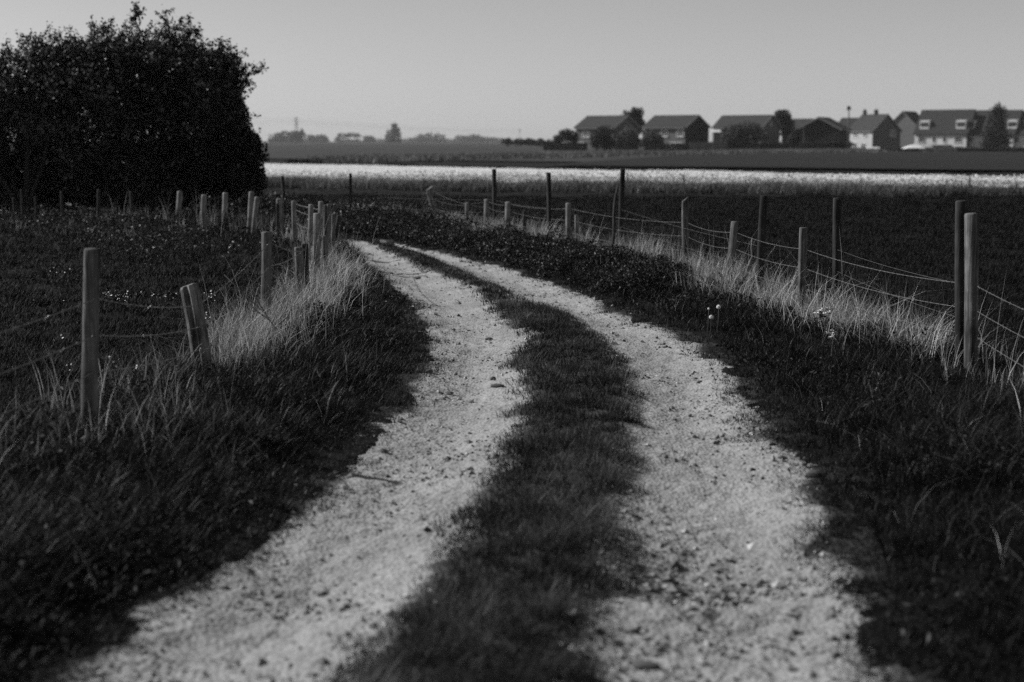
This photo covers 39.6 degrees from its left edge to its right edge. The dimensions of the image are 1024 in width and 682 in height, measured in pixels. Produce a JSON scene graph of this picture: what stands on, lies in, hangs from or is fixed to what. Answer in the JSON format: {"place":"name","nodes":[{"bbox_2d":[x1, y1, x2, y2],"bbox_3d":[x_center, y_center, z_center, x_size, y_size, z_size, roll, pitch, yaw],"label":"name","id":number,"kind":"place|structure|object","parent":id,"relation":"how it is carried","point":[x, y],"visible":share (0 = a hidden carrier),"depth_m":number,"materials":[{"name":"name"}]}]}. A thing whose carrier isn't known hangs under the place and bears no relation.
{"place":"outdoors","nodes":[
{"label":"outdoors","id":0,"kind":"place"},
{"bbox_2d":[9,142,781,161],"bbox_3d":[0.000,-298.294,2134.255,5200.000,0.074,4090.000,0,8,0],"label":"pasture field","id":1,"kind":"structure","parent":0,"point":[284,150],"depth_m":293.35,"materials":[{"name":"grey plant"}]},
{"bbox_2d":[266,130,291,141],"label":"hedge bush","id":2,"kind":"object","parent":1,"relation":"on","point":[282,136],"visible":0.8,"depth_m":1837.33,"materials":[{"name":"plant"}]},
{"bbox_2d":[293,117,298,139],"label":"pylon","id":3,"kind":"object","parent":1,"relation":"on","point":[295,118],"visible":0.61,"depth_m":2272.58,"materials":[{"name":"grey metal"}]},
{"bbox_2d":[268,118,485,131],"bbox_3d":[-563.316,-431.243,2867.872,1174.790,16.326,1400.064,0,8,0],"label":"power lines","id":4,"kind":"object","parent":3,"relation":"hanging from","point":[362,125],"visible":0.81,"depth_m":2495.39,"materials":[{"name":"grey metal"}]},
{"bbox_2d":[287,128,306,142],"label":"spiky tree","id":5,"kind":"object","parent":1,"relation":"on","point":[296,136],"visible":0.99,"depth_m":1660.55,"materials":[{"name":"grey plant"}]},
{"bbox_2d":[305,134,329,141],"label":"hedge bush","id":6,"kind":"object","parent":1,"relation":"on","point":[318,138],"visible":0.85,"depth_m":2016.85,"materials":[{"name":"grey plant"}]},
{"bbox_2d":[334,132,361,141],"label":"open tree","id":7,"kind":"object","parent":1,"relation":"on","point":[339,136],"visible":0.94,"depth_m":2136.14,"materials":[{"name":"grey plant"}]},
{"bbox_2d":[362,135,375,141],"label":"hedge bush","id":8,"kind":"object","parent":1,"relation":"on","point":[366,138],"visible":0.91,"depth_m":2076.41,"materials":[{"name":"grey plant"}]},
{"bbox_2d":[384,122,402,142],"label":"poplar tree","id":9,"kind":"object","parent":1,"relation":"on","point":[394,132],"visible":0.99,"depth_m":1541.82,"materials":[{"name":"grey plant"}]},
{"bbox_2d":[406,131,446,141],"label":"copse tree","id":10,"kind":"object","parent":1,"relation":"on","point":[423,138],"visible":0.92,"depth_m":2251.12,"materials":[{"name":"grey plant"}]},
{"bbox_2d":[375,137,504,141],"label":"hedge bush","id":11,"kind":"object","parent":1,"relation":"on","point":[405,140],"visible":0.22,"depth_m":2572.70,"materials":[{"name":"grey plant"}]},
{"bbox_2d":[453,134,501,141],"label":"copse tree","id":12,"kind":"object","parent":1,"relation":"on","point":[473,138],"visible":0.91,"depth_m":2312.19,"materials":[{"name":"grey plant"}]},
{"bbox_2d":[501,137,555,146],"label":"field hedge","id":13,"kind":"object","parent":1,"relation":"on","point":[526,142],"visible":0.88,"depth_m":415.25,"materials":[{"name":"plant"}]},
{"bbox_2d":[543,142,586,149],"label":"board fence","id":14,"kind":"object","parent":1,"relation":"on","point":[564,146],"visible":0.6,"depth_m":263.54,"materials":[{"name":"grey wood"}]},
{"bbox_2d":[553,128,578,144],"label":"garden bush","id":15,"kind":"object","parent":1,"relation":"on","point":[566,135],"visible":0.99,"depth_m":266.81,"materials":[{"name":"plant"}]},
{"bbox_2d":[588,125,615,150],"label":"garden bush","id":16,"kind":"object","parent":1,"relation":"on","point":[603,139],"visible":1,"depth_m":258.70,"materials":[{"name":"black plant"}]},
{"bbox_2d":[573,115,641,149],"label":"brick house","id":17,"kind":"structure","parent":1,"relation":"on","point":[585,126],"depth_m":285.92,"materials":[{"name":"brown tile"}]},
{"bbox_2d":[582,131,589,137],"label":"window","id":18,"kind":"structure","parent":17,"relation":"in","point":[585,134],"depth_m":286.06,"materials":[{"name":"grey glass"}]},
{"bbox_2d":[297,148,930,162],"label":"dry margin grass","id":19,"kind":"structure","parent":1,"relation":"on","point":[377,158],"depth_m":150.29,"materials":[{"name":"grey plant"}]},
{"bbox_2d":[614,125,640,149],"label":"garden bush","id":20,"kind":"object","parent":1,"relation":"on","point":[627,139],"visible":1,"depth_m":256.89,"materials":[{"name":"black plant"}]},
{"bbox_2d":[621,107,645,133],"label":"garden tree","id":21,"kind":"object","parent":1,"relation":"on","point":[635,115],"visible":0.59,"depth_m":295.72,"materials":[{"name":"black plant"}]},
{"bbox_2d":[639,129,664,147],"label":"garden bush","id":22,"kind":"object","parent":1,"relation":"on","point":[647,138],"visible":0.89,"depth_m":258.88,"materials":[{"name":"black plant"}]},
{"bbox_2d":[644,143,688,150],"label":"board fence","id":23,"kind":"object","parent":1,"relation":"on","point":[662,146],"visible":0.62,"depth_m":254.63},
{"bbox_2d":[30,203,947,681],"bbox_3d":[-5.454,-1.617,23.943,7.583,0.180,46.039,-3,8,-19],"label":"gravel track","id":24,"kind":"structure","parent":0,"point":[386,559],"depth_m":6.22,"materials":[{"name":"grey gravel"}]},
{"bbox_2d":[69,205,658,681],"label":"grass strip","id":25,"kind":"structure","parent":24,"relation":"on","point":[425,653],"depth_m":6.09,"materials":[{"name":"black plant"}]},
{"bbox_2d":[491,384,503,387],"bbox_3d":[-0.104,0.319,10.045,0.096,0.036,0.060,0,8,0],"label":"stone","id":26,"kind":"object","parent":24,"relation":"on","point":[496,385],"visible":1,"depth_m":10.03,"materials":[{"name":"grey stone"}]},
{"bbox_2d":[628,628,639,633],"bbox_3d":[0.429,1.018,4.983,0.042,0.029,0.027,0,8,0],"label":"stone","id":27,"kind":"object","parent":24,"relation":"on","point":[634,631],"visible":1,"depth_m":4.97,"materials":[{"name":"grey stone"}]},
{"bbox_2d":[630,660,660,670],"bbox_3d":[0.439,1.067,4.678,0.101,0.031,0.058,0,8,0],"label":"stone","id":28,"kind":"object","parent":24,"relation":"on","point":[642,665],"visible":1,"depth_m":4.66,"materials":[{"name":"grey stone"}]},
{"bbox_2d":[805,469,822,477],"bbox_3d":[1.543,0.685,7.277,0.090,0.057,0.056,0,8,0],"label":"stone","id":29,"kind":"object","parent":24,"relation":"on","point":[813,473],"visible":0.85,"depth_m":7.26,"materials":[{"name":"grey stone"}]},
{"bbox_2d":[0,187,1023,435],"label":"field grass","id":30,"kind":"structure","parent":0,"point":[1008,217],"depth_m":20.23,"materials":[{"name":"plant"}]},
{"bbox_2d":[0,156,1023,681],"bbox_3d":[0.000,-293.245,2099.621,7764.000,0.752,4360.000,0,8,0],"label":"ground","id":31,"kind":"structure","parent":0,"point":[364,440],"depth_m":8.34,"materials":[{"name":"black plant"}]},
{"bbox_2d":[0,21,121,211],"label":"hawthorn tree","id":32,"kind":"object","parent":31,"relation":"on","point":[29,120],"visible":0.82,"depth_m":32.08,"materials":[{"name":"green plant"}]},
{"bbox_2d":[38,1,268,214],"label":"hawthorn tree","id":33,"kind":"object","parent":31,"relation":"on","point":[187,94],"visible":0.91,"depth_m":32.05,"materials":[{"name":"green plant"}]},
{"bbox_2d":[0,189,339,430],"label":"barbed wire fence","id":34,"kind":"object","parent":31,"relation":"on","point":[321,225],"visible":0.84,"depth_m":9.76,"materials":[{"name":"grey wood"}]},
{"bbox_2d":[186,89,269,207],"bbox_3d":[-6.426,-4.263,32.712,1.760,2.992,3.292,0,8,0],"label":"elder bush","id":35,"kind":"object","parent":31,"relation":"on","point":[239,153],"visible":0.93,"depth_m":31.69,"materials":[{"name":"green plant"}]},
{"bbox_2d":[225,275,292,341],"bbox_3d":[-1.931,-0.226,10.883,0.512,0.579,0.086,-1,8,-5],"label":"dead weed","id":36,"kind":"object","parent":31,"relation":"on","point":[268,318],"visible":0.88,"depth_m":10.89,"materials":[{"name":"grey plant"}]},
{"bbox_2d":[0,184,710,294],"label":"bramble undergrowth","id":37,"kind":"object","parent":31,"relation":"on","point":[368,216],"visible":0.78,"depth_m":23.00,"materials":[{"name":"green plant"}]},
{"bbox_2d":[0,202,1023,681],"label":"verge grass","id":38,"kind":"structure","parent":31,"relation":"on","point":[928,426],"depth_m":7.23,"materials":[{"name":"plant"}]},
{"bbox_2d":[0,191,1023,625],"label":"dry grass","id":39,"kind":"structure","parent":31,"relation":"on","point":[322,281],"depth_m":11.98,"materials":[{"name":"grey plant"}]},
{"bbox_2d":[21,163,1023,187],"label":"flowering crop","id":40,"kind":"object","parent":31,"relation":"on","point":[513,175],"visible":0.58,"depth_m":53.85,"materials":[{"name":"white plant"}]},
{"bbox_2d":[611,187,618,247],"bbox_3d":[1.420,-1.607,19.876,0.076,1.077,0.642,2,8,14],"label":"leaning pole","id":41,"kind":"object","parent":31,"relation":"on","point":[613,219],"visible":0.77,"depth_m":19.91,"materials":[{"name":"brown wood"}]},
{"bbox_2d":[281,169,966,367],"bbox_3d":[0.390,-1.843,21.307,3.536,1.435,22.671,-3,9,-23],"label":"netting fence","id":42,"kind":"object","parent":31,"relation":"on","point":[960,208],"visible":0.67,"depth_m":15.07,"materials":[{"name":"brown wood"}]},
{"bbox_2d":[266,170,1016,189],"bbox_3d":[4.942,-6.883,61.147,14.901,1.333,39.334,-6,10,-35],"label":"stake fence","id":43,"kind":"object","parent":31,"relation":"on","point":[789,181],"visible":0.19,"depth_m":49.06,"materials":[{"name":"grey wood"}]},
{"bbox_2d":[264,174,1023,197],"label":"field margin grass","id":44,"kind":"structure","parent":31,"relation":"on","point":[798,188],"depth_m":47.63,"materials":[{"name":"grey plant"}]},
{"bbox_2d":[390,185,1023,370],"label":"barbed wire fence","id":45,"kind":"object","parent":31,"relation":"on","point":[971,272],"visible":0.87,"depth_m":12.55,"materials":[{"name":"grey wood"}]},
{"bbox_2d":[716,305,720,332],"bbox_3d":[1.798,-0.174,12.396,0.042,0.285,0.039,0,8,0],"label":"dandelion clock","id":46,"kind":"object","parent":31,"relation":"on","point":[718,307],"visible":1,"depth_m":12.38,"materials":[{"name":"white plant"}]},
{"bbox_2d":[744,238,754,276],"bbox_3d":[2.626,-0.812,15.720,0.140,0.650,0.049,-2,8,-17],"label":"dead stalk","id":47,"kind":"object","parent":31,"relation":"on","point":[749,263],"visible":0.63,"depth_m":15.69,"materials":[{"name":"grey plant"}]},
{"bbox_2d":[814,307,832,334],"bbox_3d":[2.578,-0.156,11.791,0.140,0.256,0.108,-4,9,-25],"label":"cow parsley","id":48,"kind":"object","parent":31,"relation":"on","point":[823,313],"visible":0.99,"depth_m":11.78,"materials":[{"name":"white plant"}]},
{"bbox_2d":[826,329,834,343],"bbox_3d":[2.555,-0.024,11.378,0.071,0.144,0.113,6,10,36],"label":"cow parsley","id":49,"kind":"object","parent":31,"relation":"on","point":[832,333],"visible":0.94,"depth_m":11.39,"materials":[{"name":"white plant"}]},
{"bbox_2d":[0,0,1023,141],"label":"sky","id":50,"kind":"structure","parent":0,"point":[537,68],"materials":[{"name":"grey"}]},
{"bbox_2d":[264,158,770,172],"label":"bank grass","id":51,"kind":"structure","parent":0,"point":[302,161],"depth_m":90.36,"materials":[{"name":"grey plant"}]},
{"bbox_2d":[546,151,1023,169],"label":"ploughed field","id":52,"kind":"structure","parent":0,"point":[988,160],"depth_m":121.29,"materials":[{"name":"soil"}]},
{"bbox_2d":[871,148,920,150],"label":"garden hedge","id":53,"kind":"object","parent":52,"relation":"on","point":[906,149],"visible":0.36,"depth_m":229.60,"materials":[{"name":"grey plant"}]},
{"bbox_2d":[920,147,941,150],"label":"garden bush","id":54,"kind":"object","parent":52,"relation":"on","point":[928,149],"visible":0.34,"depth_m":229.50,"materials":[{"name":"grey plant"}]},
{"bbox_2d":[957,147,1023,150],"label":"garden hedge","id":55,"kind":"object","parent":52,"relation":"on","point":[991,149],"visible":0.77,"depth_m":229.60,"materials":[{"name":"plant"}]},
{"bbox_2d":[640,146,1023,150],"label":"garden field","id":56,"kind":"structure","parent":0,"point":[933,147],"depth_m":356.02,"materials":[{"name":"plant"}]},
{"bbox_2d":[641,115,710,149],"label":"brick house","id":57,"kind":"structure","parent":56,"relation":"on","point":[679,129],"depth_m":275.08,"materials":[{"name":"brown tile"}]},
{"bbox_2d":[661,130,667,136],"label":"window","id":58,"kind":"structure","parent":57,"relation":"in","point":[664,133],"depth_m":274.90,"materials":[{"name":"grey glass"}]},
{"bbox_2d":[676,130,683,136],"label":"window","id":59,"kind":"structure","parent":57,"relation":"in","point":[679,133],"depth_m":272.76,"materials":[{"name":"grey glass"}]},
{"bbox_2d":[689,141,726,149],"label":"board fence","id":60,"kind":"object","parent":56,"relation":"on","point":[707,145],"visible":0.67,"depth_m":252.62,"materials":[{"name":"grey wood"}]},
{"bbox_2d":[712,130,721,141],"bbox_3d":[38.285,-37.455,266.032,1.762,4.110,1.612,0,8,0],"label":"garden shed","id":61,"kind":"structure","parent":56,"relation":"on","point":[716,135],"depth_m":265.32,"materials":[{"name":"wood"}]},
{"bbox_2d":[719,120,768,147],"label":"bush","id":62,"kind":"object","parent":56,"relation":"on","point":[748,132],"visible":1,"depth_m":254.59,"materials":[{"name":"black plant"}]},
{"bbox_2d":[712,115,781,148],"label":"brick house","id":63,"kind":"structure","parent":56,"relation":"on","point":[771,124],"depth_m":276.09,"materials":[{"name":"grey tile"}]},
{"bbox_2d":[728,142,789,148],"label":"board fence","id":64,"kind":"object","parent":56,"relation":"on","point":[760,145],"visible":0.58,"depth_m":254.60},
{"bbox_2d":[774,109,795,142],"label":"garden tree","id":65,"kind":"object","parent":56,"relation":"on","point":[784,118],"visible":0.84,"depth_m":307.80,"materials":[{"name":"black plant"}]},
{"bbox_2d":[786,127,802,148],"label":"garden bush","id":66,"kind":"object","parent":56,"relation":"on","point":[795,137],"visible":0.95,"depth_m":258.97,"materials":[{"name":"black plant"}]},
{"bbox_2d":[782,118,813,146],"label":"brick house","id":67,"kind":"structure","parent":56,"relation":"on","point":[798,122],"depth_m":389.30,"materials":[{"name":"grey tile"}]},
{"bbox_2d":[800,142,829,148],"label":"board fence","id":68,"kind":"object","parent":56,"relation":"on","point":[813,145],"visible":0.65,"depth_m":253.60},
{"bbox_2d":[795,117,852,148],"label":"brick house","id":69,"kind":"structure","parent":56,"relation":"on","point":[821,129],"depth_m":268.86,"materials":[{"name":"brick"}]},
{"bbox_2d":[825,139,853,148],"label":"garden bush","id":70,"kind":"object","parent":56,"relation":"on","point":[837,143],"visible":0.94,"depth_m":255.14,"materials":[{"name":"black plant"}]},
{"bbox_2d":[839,118,857,127],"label":"brick house","id":71,"kind":"structure","parent":56,"relation":"on","point":[843,121],"depth_m":379.74,"materials":[{"name":"brick"}]},
{"bbox_2d":[846,106,851,148],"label":"telegraph pole","id":72,"kind":"object","parent":56,"relation":"on","point":[848,108],"visible":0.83,"depth_m":246.99,"materials":[{"name":"grey wood"}]},
{"bbox_2d":[728,148,1013,149],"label":"garden edge weeds","id":73,"kind":"object","parent":56,"relation":"on","point":[864,148],"visible":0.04,"depth_m":245.35,"materials":[{"name":"grey plant"}]},
{"bbox_2d":[850,108,902,147],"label":"brick house","id":74,"kind":"structure","parent":56,"relation":"on","point":[875,129],"depth_m":349.06,"materials":[{"name":"grey brick"}]},
{"bbox_2d":[890,130,895,136],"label":"window","id":75,"kind":"structure","parent":74,"relation":"in","point":[892,132],"depth_m":349.25,"materials":[{"name":"grey glass"}]},
{"bbox_2d":[894,111,919,145],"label":"brick house","id":76,"kind":"structure","parent":56,"relation":"on","point":[906,122],"depth_m":428.07,"materials":[{"name":"brick"}]},
{"bbox_2d":[903,144,924,148],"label":"car","id":77,"kind":"object","parent":56,"relation":"on","point":[913,146],"visible":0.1,"depth_m":286.12,"materials":[{"name":"white metal"}]},
{"bbox_2d":[913,109,976,146],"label":"terraced house","id":78,"kind":"structure","parent":56,"relation":"on","point":[943,128],"depth_m":385.99,"materials":[{"name":"brick"}]},
{"bbox_2d":[918,137,924,142],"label":"window","id":79,"kind":"structure","parent":78,"relation":"in","point":[920,139],"depth_m":388.34,"materials":[{"name":"grey glass"}]},
{"bbox_2d":[954,137,961,142],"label":"window","id":80,"kind":"structure","parent":78,"relation":"in","point":[956,139],"depth_m":382.46,"materials":[{"name":"grey glass"}]},
{"bbox_2d":[978,102,1012,147],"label":"conifer tree","id":81,"kind":"object","parent":56,"relation":"on","point":[995,137],"visible":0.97,"depth_m":325.61,"materials":[{"name":"black plant"}]},
{"bbox_2d":[969,110,1022,146],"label":"terraced house","id":82,"kind":"structure","parent":56,"relation":"on","point":[980,122],"depth_m":381.65,"materials":[{"name":"brick"}]},
{"bbox_2d":[1014,111,1023,146],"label":"terraced house","id":83,"kind":"structure","parent":56,"relation":"on","point":[1019,138],"depth_m":376.46,"materials":[{"name":"brick"}]},
{"bbox_2d":[1014,136,1019,142],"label":"window","id":84,"kind":"structure","parent":83,"relation":"in","point":[1017,138],"depth_m":376.48,"materials":[{"name":"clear glass"}]}
]}

